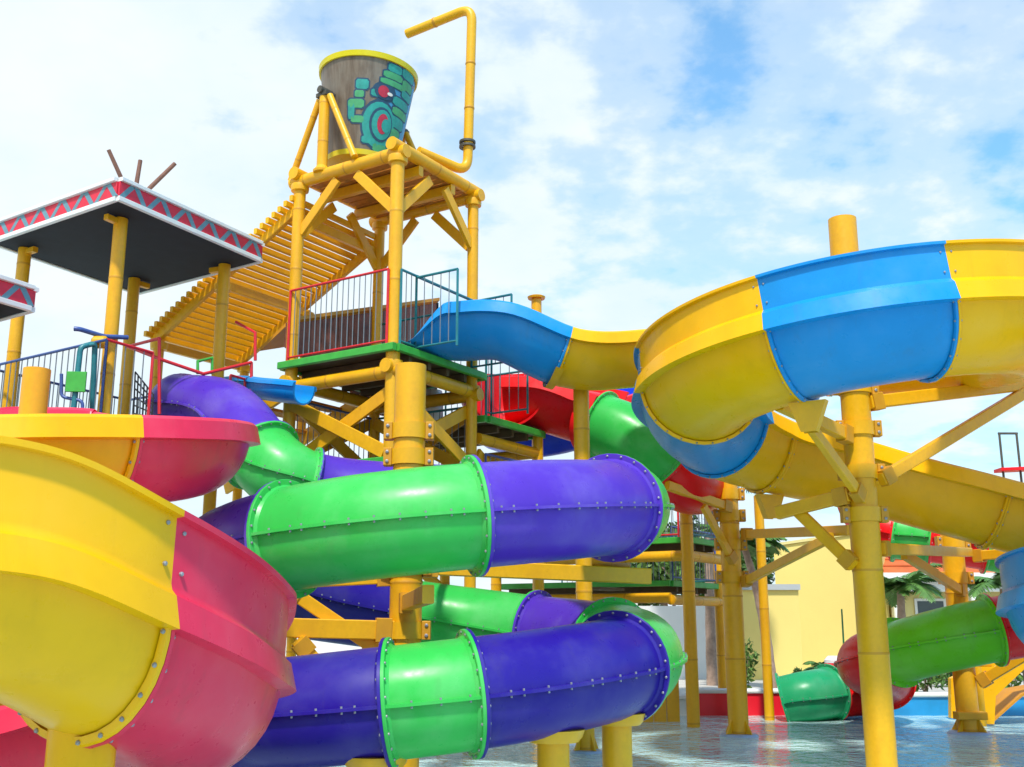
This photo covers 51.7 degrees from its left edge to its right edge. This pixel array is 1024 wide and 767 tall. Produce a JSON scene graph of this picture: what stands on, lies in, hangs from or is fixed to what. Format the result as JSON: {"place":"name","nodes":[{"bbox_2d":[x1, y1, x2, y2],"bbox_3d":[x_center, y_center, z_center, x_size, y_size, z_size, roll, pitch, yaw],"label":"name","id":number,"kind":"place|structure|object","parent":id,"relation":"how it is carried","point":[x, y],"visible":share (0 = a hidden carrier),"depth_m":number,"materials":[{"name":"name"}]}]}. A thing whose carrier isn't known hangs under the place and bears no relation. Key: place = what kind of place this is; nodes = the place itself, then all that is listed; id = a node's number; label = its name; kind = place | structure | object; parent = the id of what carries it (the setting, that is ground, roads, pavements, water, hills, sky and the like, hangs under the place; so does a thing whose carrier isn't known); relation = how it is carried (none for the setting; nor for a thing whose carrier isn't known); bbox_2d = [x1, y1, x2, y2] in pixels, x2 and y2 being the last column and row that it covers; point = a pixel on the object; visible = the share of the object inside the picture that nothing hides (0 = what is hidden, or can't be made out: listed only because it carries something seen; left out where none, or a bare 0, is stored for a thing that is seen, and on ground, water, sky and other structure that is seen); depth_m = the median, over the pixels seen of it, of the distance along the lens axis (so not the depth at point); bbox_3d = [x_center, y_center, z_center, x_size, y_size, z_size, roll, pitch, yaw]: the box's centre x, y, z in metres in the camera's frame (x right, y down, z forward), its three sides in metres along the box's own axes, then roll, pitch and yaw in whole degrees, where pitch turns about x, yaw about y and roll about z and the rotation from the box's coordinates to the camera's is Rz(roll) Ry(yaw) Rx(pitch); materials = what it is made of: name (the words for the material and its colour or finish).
{"place":"outdoors","nodes":[
{"label":"outdoors","id":0,"kind":"place"},
{"bbox_2d":[0,0,1023,605],"label":"sky","id":1,"kind":"structure","parent":0,"point":[634,161],"materials":[{"name":"white"}]},
{"bbox_2d":[331,716,1023,766],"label":"water","id":2,"kind":"structure","parent":0,"point":[921,741],"depth_m":12.87,"materials":[{"name":"grey liquid"}]},
{"bbox_2d":[0,274,38,321],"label":"pavilion","id":3,"kind":"structure","parent":2,"relation":"in","point":[17,298],"depth_m":10.81,"materials":[{"name":"red wood"}]},
{"bbox_2d":[0,366,50,705],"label":"support column","id":4,"kind":"structure","parent":2,"relation":"in","point":[34,391],"depth_m":7.96,"materials":[{"name":"yellow metal"}]},
{"bbox_2d":[44,729,115,766],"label":"saddle post","id":5,"kind":"object","parent":2,"relation":"in","point":[63,750],"depth_m":4.36,"materials":[{"name":"yellow metal"}]},
{"bbox_2d":[0,407,296,766],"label":"open flume slide","id":6,"kind":"object","parent":5,"relation":"on","point":[145,621],"visible":0.98,"depth_m":4.30,"materials":[{"name":"plastic"}]},
{"bbox_2d":[0,149,264,514],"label":"pavilion","id":7,"kind":"structure","parent":2,"relation":"in","point":[135,239],"depth_m":12.83,"materials":[{"name":"yellow metal"}]},
{"bbox_2d":[60,326,128,408],"bbox_3d":[-4.507,-0.126,11.481,0.255,1.005,0.720,-12,-17,42],"label":"water cannon","id":8,"kind":"object","parent":7,"relation":"attached to","point":[76,379],"visible":0.93,"depth_m":11.34,"materials":[{"name":"blue paint"}]},
{"bbox_2d":[143,195,379,656],"bbox_3d":[-3.525,1.425,14.565,2.866,7.324,1.890,-8,-15,32],"label":"slatted canopy","id":9,"kind":"object","parent":2,"relation":"in","point":[187,323],"visible":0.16,"depth_m":15.13,"materials":[{"name":"yellow wood"}]},
{"bbox_2d":[345,758,407,766],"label":"saddle post","id":10,"kind":"object","parent":2,"relation":"in","point":[366,762],"visible":0.46,"depth_m":7.28,"materials":[{"name":"yellow metal"}]},
{"bbox_2d":[277,85,512,648],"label":"bucket tower","id":11,"kind":"structure","parent":2,"relation":"in","point":[395,184],"depth_m":13.60,"materials":[{"name":"yellow metal"}]},
{"bbox_2d":[224,376,316,404],"bbox_3d":[-3.147,0.095,13.288,1.805,0.585,0.446,-12,-17,42],"label":"blue flume","id":12,"kind":"object","parent":11,"relation":"attached to","point":[281,390],"visible":0.68,"depth_m":12.85,"materials":[{"name":"blue plastic"}]},
{"bbox_2d":[319,49,417,166],"bbox_3d":[-1.998,-3.620,14.572,1.379,1.453,1.380,0,-13,0],"label":"tipping bucket","id":13,"kind":"object","parent":11,"relation":"on","point":[373,91],"visible":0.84,"depth_m":14.09,"materials":[{"name":"brown wood"}]},
{"bbox_2d":[426,389,442,420],"bbox_3d":[-1.113,0.339,14.480,0.340,0.480,0.340,0,-13,0],"label":"white tub","id":14,"kind":"object","parent":11,"relation":"hanging from","point":[432,392],"visible":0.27,"depth_m":14.36,"materials":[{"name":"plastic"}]},
{"bbox_2d":[404,6,476,172],"bbox_3d":[-1.095,-4.105,14.983,0.924,2.574,1.024,8,-15,-30],"label":"water pipe","id":15,"kind":"object","parent":11,"relation":"attached to","point":[467,143],"visible":0.98,"depth_m":14.79,"materials":[{"name":"yellow metal"}]},
{"bbox_2d":[287,362,651,766],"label":"support column","id":16,"kind":"structure","parent":2,"relation":"in","point":[409,431],"depth_m":9.88,"materials":[{"name":"yellow metal"}]},
{"bbox_2d":[144,373,687,766],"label":"closed tube slide","id":17,"kind":"object","parent":16,"relation":"attached to","point":[479,674],"visible":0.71,"depth_m":7.66,"materials":[{"name":"plastic"}]},
{"bbox_2d":[126,321,256,414],"bbox_3d":[-3.911,-0.177,12.975,1.458,1.570,0.810,10,-16,-37],"label":"tube entry frame","id":18,"kind":"object","parent":17,"relation":"attached to","point":[196,370],"visible":0.82,"depth_m":12.63,"materials":[{"name":"red paint"}]},
{"bbox_2d":[434,360,545,590],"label":"red slide deck","id":19,"kind":"structure","parent":2,"relation":"in","point":[505,436],"depth_m":14.56,"materials":[{"name":"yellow metal"}]},
{"bbox_2d":[260,298,439,415],"bbox_3d":[-2.318,-0.578,15.358,0.750,2.120,3.270,-8,-15,32],"label":"boarded shelter","id":20,"kind":"object","parent":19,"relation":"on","point":[278,339],"visible":0.3,"depth_m":14.71,"materials":[{"name":"brown wood"}]},
{"bbox_2d":[485,388,633,456],"bbox_3d":[1.695,0.413,17.501,4.698,1.795,1.880,2,-13,-10],"label":"blue red flume slide","id":21,"kind":"object","parent":19,"relation":"on","point":[553,445],"visible":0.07,"depth_m":16.57,"materials":[{"name":"plastic"}]},
{"bbox_2d":[461,374,723,514],"bbox_3d":[1.740,0.825,15.413,5.190,2.237,2.773,5,-14,-22],"label":"red flume slide","id":22,"kind":"object","parent":19,"relation":"on","point":[617,426],"visible":0.44,"depth_m":14.57,"materials":[{"name":"plastic"}]},
{"bbox_2d":[527,294,544,586],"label":"support column","id":23,"kind":"structure","parent":2,"relation":"in","point":[536,300],"depth_m":16.20,"materials":[{"name":"yellow metal"}]},
{"bbox_2d":[530,729,584,766],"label":"saddle post","id":24,"kind":"object","parent":2,"relation":"in","point":[553,750],"visible":0.59,"depth_m":7.72,"materials":[{"name":"yellow metal"}]},
{"bbox_2d":[543,367,601,753],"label":"support column","id":25,"kind":"structure","parent":2,"relation":"in","point":[586,743],"depth_m":13.08,"materials":[{"name":"yellow metal"}]},
{"bbox_2d":[602,713,644,766],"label":"saddle post","id":26,"kind":"object","parent":2,"relation":"in","point":[616,744],"visible":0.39,"depth_m":8.30,"materials":[{"name":"yellow metal"}]},
{"bbox_2d":[643,680,679,721],"bbox_3d":[2.076,4.756,16.283,1.076,1.480,0.160,0,-13,0],"label":"plant screen","id":27,"kind":"object","parent":2,"relation":"in","point":[670,705],"visible":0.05,"depth_m":16.19,"materials":[{"name":"yellow wood"}]},
{"bbox_2d":[665,481,849,737],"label":"support column","id":28,"kind":"structure","parent":2,"relation":"in","point":[728,515],"depth_m":14.38,"materials":[{"name":"yellow metal"}]},
{"bbox_2d":[754,495,774,720],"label":"support column","id":29,"kind":"structure","parent":2,"relation":"in","point":[765,636],"depth_m":16.71,"materials":[{"name":"yellow metal"}]},
{"bbox_2d":[755,214,1023,766],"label":"support column","id":30,"kind":"structure","parent":2,"relation":"in","point":[855,430],"depth_m":11.09,"materials":[{"name":"yellow metal"}]},
{"bbox_2d":[403,238,1023,643],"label":"open flume slide","id":31,"kind":"object","parent":30,"relation":"on","point":[715,378],"visible":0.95,"depth_m":10.28,"materials":[{"name":"plastic"}]},
{"bbox_2d":[775,507,1023,721],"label":"closed tube slide","id":32,"kind":"object","parent":2,"relation":"on","point":[977,631],"visible":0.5,"depth_m":13.38,"materials":[{"name":"plastic"}]},
{"bbox_2d":[901,535,1023,735],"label":"support column","id":33,"kind":"structure","parent":2,"relation":"in","point":[954,578],"depth_m":14.50,"materials":[{"name":"yellow metal"}]},
{"bbox_2d":[948,663,1023,725],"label":"kiddie chute","id":34,"kind":"object","parent":2,"relation":"in","point":[997,699],"visible":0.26,"depth_m":15.74,"materials":[{"name":"orange paint"}]},
{"bbox_2d":[742,584,802,679],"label":"garden wall","id":35,"kind":"structure","parent":0,"point":[784,618],"depth_m":23.97,"materials":[{"name":"yellow paint"}]},
{"bbox_2d":[679,673,1023,693],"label":"paving","id":36,"kind":"structure","parent":0,"point":[702,684],"depth_m":21.28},
{"bbox_2d":[285,603,705,678],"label":"wall","id":37,"kind":"structure","parent":36,"relation":"on","point":[672,616],"depth_m":24.32,"materials":[{"name":"white paint"}]},
{"bbox_2d":[491,510,726,727],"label":"platform","id":38,"kind":"structure","parent":36,"relation":"on","point":[686,547],"depth_m":16.62,"materials":[{"name":"yellow metal"}]},
{"bbox_2d":[638,594,676,605],"bbox_3d":[3.624,6.903,33.064,3.248,3.685,4.281,0,-13,0],"label":"broadleaf tree","id":39,"kind":"object","parent":36,"relation":"on","point":[648,604],"visible":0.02,"depth_m":32.36,"materials":[{"name":"green plant"}]},
{"bbox_2d":[630,515,701,605],"bbox_3d":[4.731,6.251,32.138,3.831,4.549,4.060,0,-13,0],"label":"broadleaf tree","id":40,"kind":"object","parent":36,"relation":"on","point":[633,565],"visible":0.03,"depth_m":31.64,"materials":[{"name":"green plant"}]},
{"bbox_2d":[634,522,756,595],"bbox_3d":[5.438,5.962,30.470,3.521,4.379,3.302,7,-14,-27],"label":"broadleaf tree","id":41,"kind":"object","parent":36,"relation":"on","point":[659,568],"visible":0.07,"depth_m":30.22,"materials":[{"name":"green plant"}]},
{"bbox_2d":[705,486,751,685],"bbox_3d":[4.313,3.712,22.230,2.750,5.131,2.632,0,-13,0],"label":"palm tree","id":42,"kind":"object","parent":36,"relation":"on","point":[711,663],"visible":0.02,"depth_m":21.79,"materials":[{"name":"plant"}]},
{"bbox_2d":[701,544,774,583],"bbox_3d":[6.582,6.178,30.382,2.348,3.919,2.131,-6,-14,25],"label":"broadleaf tree","id":43,"kind":"object","parent":36,"relation":"on","point":[768,561],"visible":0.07,"depth_m":30.12,"materials":[{"name":"green plant"}]},
{"bbox_2d":[695,524,789,687],"bbox_3d":[4.493,4.355,20.614,1.847,3.167,1.754,8,-15,-32],"label":"palm tree","id":44,"kind":"object","parent":36,"relation":"on","point":[772,545],"visible":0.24,"depth_m":20.64,"materials":[{"name":"plant"}]},
{"bbox_2d":[745,638,759,687],"bbox_3d":[4.459,5.382,20.322,0.542,1.002,0.541,8,-15,-32],"label":"shrub","id":45,"kind":"object","parent":36,"relation":"on","point":[749,663],"visible":0.31,"depth_m":20.24,"materials":[{"name":"green plant"}]},
{"bbox_2d":[793,667,801,672],"bbox_3d":[5.879,6.026,21.691,0.390,0.432,0.333,0,-13,0],"label":"shrub","id":46,"kind":"object","parent":36,"relation":"on","point":[796,669],"visible":0.13,"depth_m":21.71,"materials":[{"name":"green plant"}]},
{"bbox_2d":[802,661,823,670],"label":"palm tree","id":47,"kind":"object","parent":36,"relation":"on","point":[813,664],"visible":0.22,"depth_m":20.16,"materials":[{"name":"green plant"}]},
{"bbox_2d":[824,656,836,664],"bbox_3d":[5.725,5.181,18.719,0.340,0.682,0.340,0,-13,0],"label":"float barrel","id":48,"kind":"object","parent":36,"relation":"on","point":[830,659],"visible":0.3,"depth_m":18.67,"materials":[{"name":"white plastic"}]},
{"bbox_2d":[774,536,889,669],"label":"building","id":49,"kind":"structure","parent":36,"relation":"on","point":[823,577],"depth_m":25.94,"materials":[{"name":"yellow paint"}]},
{"bbox_2d":[841,609,844,642],"bbox_3d":[5.852,4.750,18.610,0.046,1.515,0.041,-5,-14,22],"label":"pole","id":50,"kind":"object","parent":36,"relation":"on","point":[842,625],"visible":0.35,"depth_m":18.70,"materials":[{"name":"green metal"}]},
{"bbox_2d":[884,563,943,618],"bbox_3d":[8.896,5.371,23.837,2.091,2.601,2.067,-6,-14,26],"label":"palm tree","id":51,"kind":"object","parent":36,"relation":"on","point":[898,589],"visible":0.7,"depth_m":23.87,"materials":[{"name":"green plant"}]},
{"bbox_2d":[915,675,947,691],"bbox_3d":[7.499,5.307,19.291,0.898,0.767,0.741,-5,-13,19],"label":"shrub","id":52,"kind":"object","parent":36,"relation":"on","point":[929,683],"visible":0.2,"depth_m":19.18,"materials":[{"name":"green plant"}]},
{"bbox_2d":[883,557,1001,666],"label":"house","id":53,"kind":"structure","parent":36,"relation":"on","point":[914,604],"depth_m":28.30,"materials":[{"name":"beige paint"}]},
{"bbox_2d":[914,599,945,613],"bbox_3d":[11.233,6.369,28.260,0.840,1.200,0.054,0,-13,0],"label":"window","id":54,"kind":"structure","parent":53,"relation":"in","point":[920,605],"depth_m":28.33,"materials":[{"name":"grey glass"}]},
{"bbox_2d":[935,672,952,685],"bbox_3d":[8.810,5.842,21.246,0.887,0.545,0.771,0,-13,0],"label":"shrub","id":55,"kind":"object","parent":36,"relation":"on","point":[950,674],"visible":0.11,"depth_m":21.08,"materials":[{"name":"green plant"}]},
{"bbox_2d":[967,572,1016,680],"bbox_3d":[10.792,5.192,22.898,2.013,2.538,2.023,0,-13,0],"label":"palm tree","id":56,"kind":"object","parent":36,"relation":"on","point":[980,585],"visible":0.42,"depth_m":22.84,"materials":[{"name":"green plant"}]},
{"bbox_2d":[994,432,1023,681],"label":"metal frame","id":57,"kind":"object","parent":36,"relation":"on","point":[1003,470],"visible":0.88,"depth_m":19.15,"materials":[{"name":"dark grey painted steel"},{"name":"red painted metal"}]},
{"bbox_2d":[995,665,1022,687],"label":"shrub","id":58,"kind":"object","parent":36,"relation":"on","point":[1019,678],"visible":0.04,"depth_m":19.11,"materials":[{"name":"green plant"}]},
{"label":"ground","id":59,"kind":"structure","parent":0,"visible":0},
{"bbox_2d":[666,694,686,715],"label":"pool wall","id":60,"kind":"structure","parent":59,"relation":"on","point":[682,703],"depth_m":17.26,"materials":[{"name":"white paint"}]},
{"bbox_2d":[699,688,784,715],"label":"pool wall","id":61,"kind":"structure","parent":59,"relation":"on","point":[712,701],"depth_m":17.27,"materials":[{"name":"red paint"}]},
{"bbox_2d":[894,692,1023,715],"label":"pool wall","id":62,"kind":"structure","parent":59,"relation":"on","point":[927,704],"depth_m":17.26,"materials":[{"name":"blue paint"}]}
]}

